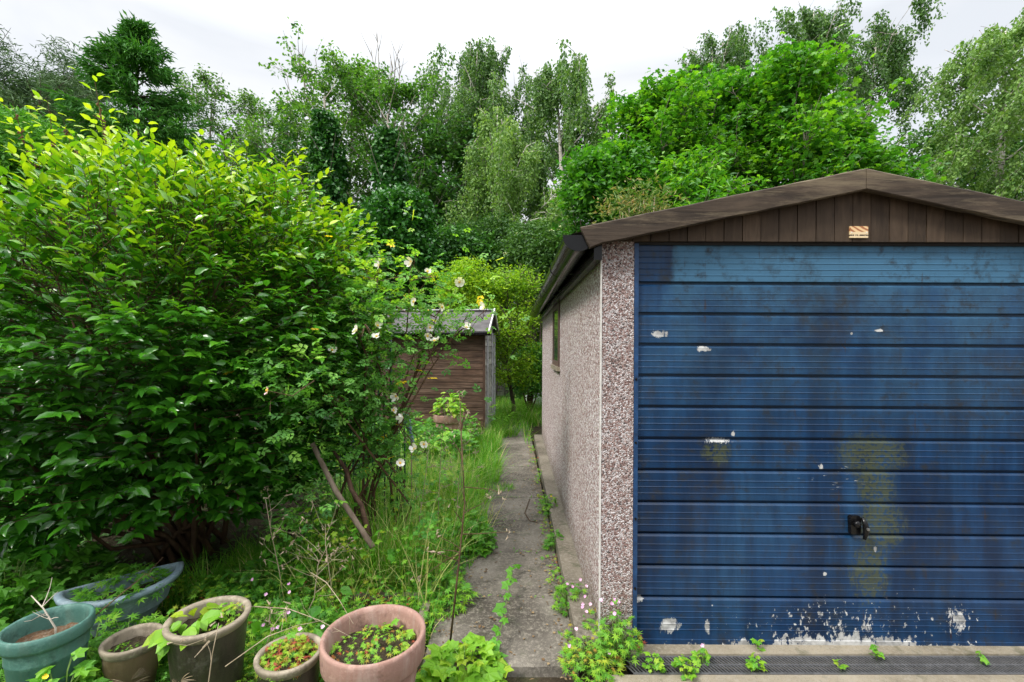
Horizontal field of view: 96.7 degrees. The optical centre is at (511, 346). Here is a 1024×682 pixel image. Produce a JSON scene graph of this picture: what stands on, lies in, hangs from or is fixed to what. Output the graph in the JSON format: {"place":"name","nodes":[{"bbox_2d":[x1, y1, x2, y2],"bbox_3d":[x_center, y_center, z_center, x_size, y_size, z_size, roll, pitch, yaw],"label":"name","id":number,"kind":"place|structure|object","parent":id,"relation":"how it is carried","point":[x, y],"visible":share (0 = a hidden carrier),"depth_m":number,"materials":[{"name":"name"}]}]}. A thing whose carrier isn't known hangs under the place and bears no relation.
{"place":"outdoors","nodes":[
{"label":"outdoors","id":0,"kind":"place"},
{"bbox_2d":[0,349,628,681],"bbox_3d":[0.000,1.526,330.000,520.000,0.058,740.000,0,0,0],"label":"ground","id":1,"kind":"structure","parent":0,"point":[148,556],"depth_m":3.56,"materials":[{"name":"soil"}]},
{"bbox_2d":[0,603,95,681],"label":"plastic pot","id":2,"kind":"object","parent":1,"relation":"on","point":[29,649],"visible":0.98,"depth_m":1.80,"materials":[{"name":"green plastic"}]},
{"bbox_2d":[0,103,106,261],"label":"thuja hedge","id":3,"kind":"object","parent":1,"relation":"on","point":[35,136],"visible":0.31,"depth_m":4.91,"materials":[{"name":"green plant"}]},
{"bbox_2d":[0,534,129,657],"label":"bramble patch","id":4,"kind":"object","parent":1,"relation":"on","point":[37,582],"visible":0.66,"depth_m":2.46,"materials":[{"name":"green plant"}]},
{"bbox_2d":[13,41,117,296],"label":"pine tree","id":5,"kind":"object","parent":1,"relation":"on","point":[103,100],"visible":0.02,"depth_m":17.77,"materials":[{"name":"green plant"}]},
{"bbox_2d":[25,647,111,681],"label":"buttercup plant","id":6,"kind":"object","parent":1,"relation":"on","point":[84,670],"visible":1,"depth_m":1.74,"materials":[{"name":"green plant"}]},
{"bbox_2d":[0,66,165,530],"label":"witch hazel shrub","id":7,"kind":"object","parent":1,"relation":"on","point":[50,115],"visible":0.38,"depth_m":3.79,"materials":[{"name":"green plant"}]},
{"bbox_2d":[0,24,179,294],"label":"pine tree","id":8,"kind":"object","parent":1,"relation":"on","point":[21,94],"visible":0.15,"depth_m":13.88,"materials":[{"name":"green plant"}]},
{"bbox_2d":[86,610,131,678],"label":"weed clump","id":9,"kind":"object","parent":1,"relation":"on","point":[113,616],"visible":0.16,"depth_m":2.13,"materials":[{"name":"green plant"}]},
{"bbox_2d":[53,561,183,638],"bbox_3d":[-1.992,1.375,2.333,0.528,0.290,0.295,0,0,-41],"label":"plastic tub","id":10,"kind":"object","parent":1,"relation":"on","point":[148,607],"visible":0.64,"depth_m":2.33,"materials":[{"name":"blue plastic"}]},
{"bbox_2d":[68,562,175,614],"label":"buttercup plant","id":11,"kind":"object","parent":10,"relation":"in","point":[85,592],"visible":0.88,"depth_m":2.33,"materials":[{"name":"green plant"}]},
{"bbox_2d":[86,610,168,681],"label":"weed clump","id":12,"kind":"object","parent":1,"relation":"on","point":[105,625],"visible":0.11,"depth_m":2.06,"materials":[{"name":"green plant"}]},
{"bbox_2d":[3,9,252,362],"bbox_3d":[-10.457,-3.553,12.782,8.216,11.511,9.679,0,0,0],"label":"spruce tree","id":13,"kind":"object","parent":1,"relation":"on","point":[131,49],"visible":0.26,"depth_m":12.45,"materials":[{"name":"green plant"}]},
{"bbox_2d":[98,622,162,681],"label":"glazed pot","id":14,"kind":"object","parent":1,"relation":"on","point":[139,663],"visible":0.85,"depth_m":1.88,"materials":[{"name":"ceramic"}]},
{"bbox_2d":[0,285,292,501],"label":"dark hedge","id":15,"kind":"object","parent":1,"relation":"on","point":[70,420],"visible":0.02,"depth_m":4.56,"materials":[{"name":"green plant"}]},
{"bbox_2d":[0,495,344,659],"bbox_3d":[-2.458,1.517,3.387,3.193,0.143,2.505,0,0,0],"label":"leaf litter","id":16,"kind":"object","parent":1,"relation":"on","point":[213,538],"visible":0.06,"depth_m":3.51,"materials":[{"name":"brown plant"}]},
{"bbox_2d":[157,575,207,610],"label":"grass tuft","id":17,"kind":"object","parent":1,"relation":"on","point":[173,599],"visible":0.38,"depth_m":2.69,"materials":[{"name":"green plant"}]},
{"bbox_2d":[140,63,260,272],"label":"poplar tree","id":18,"kind":"object","parent":1,"relation":"on","point":[206,81],"visible":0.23,"depth_m":19.39,"materials":[{"name":"green plant"}]},
{"bbox_2d":[0,125,407,567],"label":"camellia bush","id":19,"kind":"object","parent":1,"relation":"on","point":[83,450],"visible":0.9,"depth_m":2.45,"materials":[{"name":"green plant"}]},
{"bbox_2d":[162,595,251,681],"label":"glazed pot","id":20,"kind":"object","parent":1,"relation":"on","point":[186,664],"visible":0.86,"depth_m":1.78,"materials":[{"name":"brown ceramic"}]},
{"bbox_2d":[142,602,237,661],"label":"foxglove plant","id":21,"kind":"object","parent":20,"relation":"in","point":[209,615],"visible":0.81,"depth_m":1.80,"materials":[{"name":"green plant"}]},
{"bbox_2d":[202,602,247,631],"bbox_3d":[-1.194,1.118,1.900,0.187,0.077,0.182,0,0,0],"label":"herb robert","id":22,"kind":"object","parent":20,"relation":"on","point":[232,608],"visible":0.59,"depth_m":1.88,"materials":[{"name":"green plant"}]},
{"bbox_2d":[171,545,242,593],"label":"grass tuft","id":23,"kind":"object","parent":1,"relation":"on","point":[201,573],"visible":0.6,"depth_m":2.84,"materials":[{"name":"green plant"}]},
{"bbox_2d":[0,533,457,681],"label":"weeds","id":24,"kind":"object","parent":1,"relation":"on","point":[293,594],"visible":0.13,"depth_m":2.56,"materials":[{"name":"green plant"}]},
{"bbox_2d":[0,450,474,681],"bbox_3d":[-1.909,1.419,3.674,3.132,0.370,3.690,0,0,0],"label":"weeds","id":25,"kind":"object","parent":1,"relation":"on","point":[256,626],"visible":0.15,"depth_m":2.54,"materials":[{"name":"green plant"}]},
{"bbox_2d":[0,445,488,681],"bbox_3d":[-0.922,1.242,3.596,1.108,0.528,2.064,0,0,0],"label":"weeds","id":26,"kind":"object","parent":1,"relation":"on","point":[390,552],"visible":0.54,"depth_m":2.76,"materials":[{"name":"green plant"}]},
{"bbox_2d":[310,442,374,548],"bbox_3d":[-0.999,0.869,2.675,0.468,0.577,0.040,0,0,21],"label":"wooden post","id":27,"kind":"object","parent":26,"relation":"on","point":[351,514],"visible":1,"depth_m":2.67,"materials":[{"name":"brown wood"}]},
{"bbox_2d":[176,117,313,324],"bbox_3d":[-10.073,-3.349,17.872,7.147,9.775,7.155,0,0,24],"label":"beech tree","id":28,"kind":"object","parent":1,"relation":"on","point":[294,144],"visible":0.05,"depth_m":16.72,"materials":[{"name":"green plant"}]},
{"bbox_2d":[204,88,311,240],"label":"poplar tree","id":29,"kind":"object","parent":1,"relation":"on","point":[247,99],"visible":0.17,"depth_m":20.49,"materials":[{"name":"green plant"}]},
{"bbox_2d":[207,550,313,616],"bbox_3d":[-1.503,1.416,2.741,0.643,0.232,0.563,0,0,0],"label":"bramble patch","id":30,"kind":"object","parent":1,"relation":"on","point":[254,574],"visible":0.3,"depth_m":2.69,"materials":[{"name":"green plant"}]},
{"bbox_2d":[87,524,465,681],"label":"grass","id":31,"kind":"structure","parent":1,"relation":"on","point":[244,553],"depth_m":2.73,"materials":[{"name":"green plant"}]},
{"bbox_2d":[244,578,309,680],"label":"weed clump","id":32,"kind":"object","parent":1,"relation":"on","point":[263,614],"visible":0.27,"depth_m":2.27,"materials":[{"name":"green plant"}]},
{"bbox_2d":[259,486,300,600],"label":"dry stalk","id":33,"kind":"object","parent":1,"relation":"on","point":[272,537],"visible":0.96,"depth_m":2.54,"materials":[{"name":"plant"}]},
{"bbox_2d":[236,618,324,681],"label":"weed clump","id":34,"kind":"object","parent":1,"relation":"on","point":[247,658],"visible":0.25,"depth_m":2.00,"materials":[{"name":"green plant"}]},
{"bbox_2d":[227,41,365,238],"bbox_3d":[-8.846,-5.413,18.272,4.964,13.902,5.238,0,0,42],"label":"ash tree","id":35,"kind":"object","parent":1,"relation":"on","point":[284,135],"visible":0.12,"depth_m":17.55,"materials":[{"name":"green plant"}]},
{"bbox_2d":[282,531,353,621],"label":"dry stalk","id":36,"kind":"object","parent":1,"relation":"on","point":[308,548],"visible":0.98,"depth_m":2.41,"materials":[{"name":"plant"}]},
{"bbox_2d":[281,499,361,613],"bbox_3d":[-1.012,1.174,2.451,0.415,0.693,0.266,0,0,0],"label":"dry stalk","id":37,"kind":"object","parent":1,"relation":"on","point":[335,550],"visible":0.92,"depth_m":2.48,"materials":[{"name":"beige plant"}]},
{"bbox_2d":[294,79,365,390],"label":"ivy clad tree","id":38,"kind":"object","parent":1,"relation":"on","point":[323,143],"visible":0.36,"depth_m":13.77,"materials":[{"name":"green plant"}]},
{"bbox_2d":[222,17,443,234],"bbox_3d":[-6.493,-4.939,17.034,7.731,12.975,6.461,0,0,9],"label":"ash tree","id":39,"kind":"object","parent":1,"relation":"on","point":[322,85],"visible":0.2,"depth_m":16.08,"materials":[{"name":"green plant"}]},
{"bbox_2d":[159,199,529,552],"bbox_3d":[-1.012,0.234,2.998,1.396,2.601,2.131,0,0,41],"label":"rose bush","id":40,"kind":"object","parent":1,"relation":"on","point":[374,445],"visible":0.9,"depth_m":2.95,"materials":[{"name":"green plant"}]},
{"bbox_2d":[224,412,480,470],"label":"weeds","id":41,"kind":"object","parent":1,"relation":"on","point":[455,439],"visible":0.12,"depth_m":5.58,"materials":[{"name":"green plant"}]},
{"bbox_2d":[233,406,520,618],"bbox_3d":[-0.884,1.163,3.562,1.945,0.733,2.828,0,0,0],"label":"grass","id":42,"kind":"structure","parent":1,"relation":"on","point":[380,524],"depth_m":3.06,"materials":[{"name":"green plant"}]},
{"bbox_2d":[332,449,372,536],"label":"shrub stem","id":43,"kind":"object","parent":42,"relation":"on","point":[355,495],"visible":0.83,"depth_m":2.87,"materials":[{"name":"brown wood"}]},
{"bbox_2d":[298,28,470,307],"bbox_3d":[-3.880,-5.001,16.204,5.119,13.088,6.789,0,0,38],"label":"ash tree","id":44,"kind":"object","parent":1,"relation":"on","point":[409,92],"visible":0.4,"depth_m":15.47,"materials":[{"name":"green plant"}]},
{"bbox_2d":[347,592,424,609],"bbox_3d":[-0.730,1.505,2.643,0.440,0.130,0.045,0,0,0],"label":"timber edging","id":45,"kind":"object","parent":1,"relation":"on","point":[361,595],"visible":0.07,"depth_m":2.62,"materials":[{"name":"brown wood"}]},
{"bbox_2d":[349,85,427,398],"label":"ivy clad tree","id":46,"kind":"object","parent":1,"relation":"on","point":[388,163],"visible":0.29,"depth_m":13.25,"materials":[{"name":"green plant"}]},
{"bbox_2d":[332,181,448,315],"bbox_3d":[-3.055,-1.242,11.109,2.990,5.569,2.450,0,0,0],"label":"ivy bush","id":47,"kind":"object","parent":1,"relation":"on","point":[384,213],"visible":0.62,"depth_m":10.62,"materials":[{"name":"green plant"}]},
{"bbox_2d":[366,308,499,434],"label":"garden shed","id":48,"kind":"structure","parent":1,"relation":"on","point":[476,349],"depth_m":7.24,"materials":[{"name":"wood"}]},
{"bbox_2d":[353,115,523,308],"bbox_3d":[-2.576,-3.451,17.104,7.364,10.008,7.278,0,0,31],"label":"beech tree","id":49,"kind":"object","parent":1,"relation":"on","point":[441,181],"visible":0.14,"depth_m":15.46,"materials":[{"name":"green plant"}]},
{"bbox_2d":[381,223,510,308],"bbox_3d":[-2.057,-0.929,12.106,3.861,4.944,2.559,0,0,-20],"label":"laurel bush","id":50,"kind":"object","parent":1,"relation":"on","point":[452,245],"visible":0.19,"depth_m":11.70,"materials":[{"name":"green plant"}]},
{"bbox_2d":[415,573,480,618],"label":"weed clump","id":51,"kind":"object","parent":1,"relation":"on","point":[465,587],"visible":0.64,"depth_m":2.61,"materials":[{"name":"green plant"}]},
{"bbox_2d":[433,412,464,451],"bbox_3d":[-0.853,1.221,6.200,0.431,0.599,0.429,0,0,0],"label":"terracotta pot","id":52,"kind":"object","parent":1,"relation":"on","point":[439,419],"visible":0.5,"depth_m":6.04,"materials":[{"name":"ceramic"}]},
{"bbox_2d":[430,392,469,417],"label":"lime leaf plant","id":53,"kind":"object","parent":52,"relation":"in","point":[453,411],"visible":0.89,"depth_m":6.12,"materials":[{"name":"green plant"}]},
{"bbox_2d":[416,632,513,681],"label":"strawberry plant","id":54,"kind":"object","parent":1,"relation":"on","point":[439,662],"visible":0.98,"depth_m":2.07,"materials":[{"name":"green plant"}]},
{"bbox_2d":[433,253,502,315],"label":"lime shrub","id":55,"kind":"object","parent":1,"relation":"on","point":[469,290],"visible":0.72,"depth_m":9.10,"materials":[{"name":"green plant"}]},
{"bbox_2d":[449,509,497,558],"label":"weed clump","id":56,"kind":"object","parent":1,"relation":"on","point":[488,536],"visible":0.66,"depth_m":3.30,"materials":[{"name":"green plant"}]},
{"bbox_2d":[417,35,537,226],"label":"birch tree","id":57,"kind":"object","parent":1,"relation":"on","point":[473,93],"visible":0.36,"depth_m":17.23,"materials":[{"name":"green plant"}]},
{"bbox_2d":[451,472,504,507],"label":"grass tuft","id":58,"kind":"object","parent":1,"relation":"on","point":[483,494],"visible":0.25,"depth_m":4.30,"materials":[{"name":"green plant"}]},
{"bbox_2d":[439,210,524,369],"bbox_3d":[-0.775,-1.131,13.032,2.930,5.339,2.743,0,0,0],"label":"hawthorn bush","id":59,"kind":"object","parent":1,"relation":"on","point":[487,226],"visible":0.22,"depth_m":12.36,"materials":[{"name":"green plant"}]},
{"bbox_2d":[447,448,520,487],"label":"grass tuft","id":60,"kind":"object","parent":1,"relation":"on","point":[495,479],"visible":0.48,"depth_m":4.98,"materials":[{"name":"green plant"}]},
{"bbox_2d":[465,442,509,468],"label":"grass tuft","id":61,"kind":"object","parent":1,"relation":"on","point":[492,455],"visible":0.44,"depth_m":5.60,"materials":[{"name":"green plant"}]},
{"bbox_2d":[467,260,544,417],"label":"apple tree","id":62,"kind":"object","parent":1,"relation":"on","point":[513,281],"visible":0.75,"depth_m":8.99,"materials":[{"name":"green plant"}]},
{"bbox_2d":[441,102,571,395],"bbox_3d":[-0.060,-2.929,13.713,4.230,9.180,4.062,0,0,0],"label":"birch tree","id":63,"kind":"object","parent":1,"relation":"on","point":[500,182],"visible":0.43,"depth_m":13.34,"materials":[{"name":"green plant"}]},
{"bbox_2d":[476,390,541,443],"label":"grass","id":64,"kind":"structure","parent":1,"relation":"on","point":[525,423],"depth_m":8.86,"materials":[{"name":"green plant"}]},
{"bbox_2d":[502,341,541,413],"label":"green shrub","id":65,"kind":"object","parent":1,"relation":"on","point":[534,389],"visible":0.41,"depth_m":9.99,"materials":[{"name":"green plant"}]},
{"bbox_2d":[487,217,569,346],"bbox_3d":[0.842,-0.914,11.569,2.964,4.906,2.418,0,0,0],"label":"elder bush","id":66,"kind":"object","parent":1,"relation":"on","point":[537,245],"visible":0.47,"depth_m":11.15,"materials":[{"name":"green plant"}]},
{"bbox_2d":[487,38,619,227],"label":"birch tree","id":67,"kind":"object","parent":1,"relation":"on","point":[548,90],"visible":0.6,"depth_m":15.71,"materials":[{"name":"green plant"}]},
{"bbox_2d":[551,578,587,616],"bbox_3d":[0.346,1.417,2.607,0.270,0.209,0.259,0,0,0],"label":"herb robert","id":68,"kind":"object","parent":1,"relation":"on","point":[562,589],"visible":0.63,"depth_m":2.59,"materials":[{"name":"green plant"}]},
{"bbox_2d":[557,627,626,681],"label":"herb robert","id":69,"kind":"object","parent":1,"relation":"on","point":[596,665],"visible":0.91,"depth_m":2.09,"materials":[{"name":"green plant"}]},
{"bbox_2d":[574,595,647,663],"bbox_3d":[0.495,1.422,2.327,0.386,0.201,0.385,0,0,0],"label":"herb robert","id":70,"kind":"object","parent":1,"relation":"on","point":[587,625],"visible":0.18,"depth_m":2.27,"materials":[{"name":"green plant"}]},
{"bbox_2d":[547,135,681,247],"bbox_3d":[2.121,-1.542,9.990,2.764,6.158,2.156,0,0,0],"label":"laurel bush","id":71,"kind":"object","parent":1,"relation":"on","point":[595,172],"visible":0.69,"depth_m":9.61,"materials":[{"name":"green plant"}]},
{"bbox_2d":[588,171,695,223],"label":"conifer bush","id":72,"kind":"object","parent":1,"relation":"on","point":[643,207],"visible":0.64,"depth_m":7.65,"materials":[{"name":"green plant"}]},
{"bbox_2d":[594,53,757,204],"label":"sycamore tree","id":73,"kind":"object","parent":1,"relation":"on","point":[657,112],"visible":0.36,"depth_m":10.56,"materials":[{"name":"green plant"}]},
{"bbox_2d":[640,142,771,212],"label":"chestnut tree","id":74,"kind":"object","parent":1,"relation":"on","point":[691,180],"visible":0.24,"depth_m":8.74,"materials":[{"name":"green plant"}]},
{"bbox_2d":[675,19,755,156],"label":"birch tree","id":75,"kind":"object","parent":1,"relation":"on","point":[735,45],"visible":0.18,"depth_m":17.39,"materials":[{"name":"green plant"}]},
{"bbox_2d":[684,55,793,200],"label":"sycamore tree","id":76,"kind":"object","parent":1,"relation":"on","point":[718,103],"visible":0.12,"depth_m":11.50,"materials":[{"name":"green plant"}]},
{"bbox_2d":[530,168,1023,664],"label":"garage","id":77,"kind":"structure","parent":1,"relation":"on","point":[791,414],"depth_m":2.25,"materials":[{"name":"concrete"}]},
{"bbox_2d":[550,302,559,370],"bbox_3d":[0.467,-0.090,4.700,0.080,0.660,0.740,0,0,0],"label":"window","id":78,"kind":"structure","parent":77,"relation":"in","point":[555,365],"depth_m":4.64,"materials":[{"name":"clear glass"}]},
{"bbox_2d":[632,243,1023,645],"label":"garage door","id":79,"kind":"structure","parent":77,"relation":"in","point":[828,441],"depth_m":2.25,"materials":[{"name":"blue paint"}]},
{"bbox_2d":[677,23,918,193],"bbox_3d":[6.846,-2.826,10.930,4.858,8.774,4.364,0,0,-36],"label":"sycamore tree","id":80,"kind":"object","parent":1,"relation":"on","point":[793,84],"visible":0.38,"depth_m":10.17,"materials":[{"name":"green plant"}]},
{"bbox_2d":[751,0,887,179],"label":"birch tree","id":81,"kind":"object","parent":1,"relation":"on","point":[812,25],"visible":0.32,"depth_m":16.64,"materials":[{"name":"green plant"}]},
{"bbox_2d":[784,116,952,183],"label":"sycamore tree","id":82,"kind":"object","parent":1,"relation":"on","point":[927,172],"visible":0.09,"depth_m":9.84,"materials":[{"name":"green plant"}]},
{"bbox_2d":[832,0,947,173],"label":"birch tree","id":83,"kind":"object","parent":1,"relation":"on","point":[898,55],"visible":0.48,"depth_m":17.37,"materials":[{"name":"green plant"}]},
{"bbox_2d":[883,118,1023,198],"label":"beech tree","id":84,"kind":"object","parent":1,"relation":"on","point":[928,133],"visible":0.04,"depth_m":16.68,"materials":[{"name":"green plant"}]},
{"bbox_2d":[895,7,1023,200],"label":"birch tree","id":85,"kind":"object","parent":1,"relation":"on","point":[995,53],"visible":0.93,"depth_m":13.52,"materials":[{"name":"green plant"}]},
{"bbox_2d":[422,404,578,677],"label":"path","id":86,"kind":"structure","parent":0,"point":[525,660],"depth_m":2.84,"materials":[{"name":"concrete"}]},
{"bbox_2d":[410,390,510,640],"bbox_3d":[-0.262,0.871,2.331,0.506,1.281,0.241,0,0,-10],"label":"dry stalk","id":87,"kind":"object","parent":86,"relation":"on","point":[458,560],"visible":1,"depth_m":2.28,"materials":[{"name":"brown plant"}]},
{"bbox_2d":[490,564,521,657],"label":"creeping bramble","id":88,"kind":"object","parent":86,"relation":"on","point":[499,609],"visible":0.88,"depth_m":2.44,"materials":[{"name":"green plant"}]},
{"bbox_2d":[489,417,524,437],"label":"grass tuft","id":89,"kind":"object","parent":86,"relation":"on","point":[508,430],"visible":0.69,"depth_m":7.60,"materials":[{"name":"green plant"}]},
{"bbox_2d":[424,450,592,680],"bbox_3d":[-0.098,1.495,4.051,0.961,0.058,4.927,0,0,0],"label":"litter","id":90,"kind":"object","parent":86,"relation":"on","point":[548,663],"visible":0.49,"depth_m":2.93,"materials":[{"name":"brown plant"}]},
{"bbox_2d":[527,427,574,651],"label":"weeds","id":91,"kind":"object","parent":86,"relation":"on","point":[568,633],"visible":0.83,"depth_m":3.07,"materials":[{"name":"green plant"}]},
{"bbox_2d":[0,0,1023,322],"label":"sky","id":92,"kind":"structure","parent":0,"point":[626,38],"materials":[{"name":"white"}]},
{"bbox_2d":[605,644,1023,681],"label":"pavement","id":93,"kind":"structure","parent":0,"point":[771,650],"depth_m":2.18,"materials":[{"name":"concrete"}]},
{"bbox_2d":[592,597,644,666],"bbox_3d":[0.503,1.330,2.149,0.234,0.322,0.254,0,0,28],"label":"herb robert","id":94,"kind":"object","parent":93,"relation":"on","point":[616,631],"visible":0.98,"depth_m":2.12,"materials":[{"name":"green plant"}]},
{"bbox_2d":[625,656,1023,674],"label":"drain channel","id":95,"kind":"object","parent":93,"relation":"in","point":[971,670],"visible":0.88,"depth_m":2.11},
{"bbox_2d":[642,651,665,672],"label":"drain weed","id":96,"kind":"object","parent":95,"relation":"on","point":[657,664],"visible":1,"depth_m":2.07,"materials":[{"name":"green plant"}]},
{"bbox_2d":[671,654,698,680],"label":"drain weed","id":97,"kind":"object","parent":95,"relation":"on","point":[679,661],"visible":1,"depth_m":2.05,"materials":[{"name":"green plant"}]},
{"bbox_2d":[690,643,711,667],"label":"drain weed","id":98,"kind":"object","parent":95,"relation":"on","point":[695,655],"visible":0.99,"depth_m":2.13,"materials":[{"name":"green plant"}]},
{"bbox_2d":[745,652,766,671],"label":"drain weed","id":99,"kind":"object","parent":95,"relation":"on","point":[751,665],"visible":1,"depth_m":2.07,"materials":[{"name":"green plant"}]},
{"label":"kerb strip","id":100,"kind":"structure","parent":0,"visible":0},
{"bbox_2d":[253,632,320,681],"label":"glazed pot","id":101,"kind":"object","parent":100,"relation":"on","point":[307,671],"visible":0.61,"depth_m":1.76,"materials":[{"name":"brown ceramic"}]},
{"bbox_2d":[254,626,317,681],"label":"herb robert","id":102,"kind":"object","parent":101,"relation":"in","point":[299,644],"visible":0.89,"depth_m":1.79,"materials":[{"name":"green plant"}]},
{"bbox_2d":[267,631,312,665],"bbox_3d":[-0.901,1.222,1.860,0.173,0.099,0.182,0,0,0],"label":"herb robert","id":103,"kind":"object","parent":101,"relation":"in","point":[291,635],"visible":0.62,"depth_m":1.83,"materials":[{"name":"green plant"}]},
{"bbox_2d":[319,604,425,681],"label":"terracotta pot","id":104,"kind":"object","parent":100,"relation":"on","point":[403,666],"visible":0.84,"depth_m":1.79,"materials":[{"name":"ceramic"}]},
{"bbox_2d":[329,622,414,664],"bbox_3d":[-0.544,1.183,1.808,0.330,0.068,0.320,0,0,-43],"label":"herb robert","id":105,"kind":"object","parent":104,"relation":"on","point":[388,640],"visible":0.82,"depth_m":1.80,"materials":[{"name":"green plant"}]},
{"bbox_2d":[357,618,415,659],"bbox_3d":[-0.512,1.187,1.859,0.228,0.063,0.228,0,0,0],"label":"herb robert","id":106,"kind":"object","parent":104,"relation":"on","point":[407,635],"visible":0.8,"depth_m":1.82,"materials":[{"name":"green plant"}]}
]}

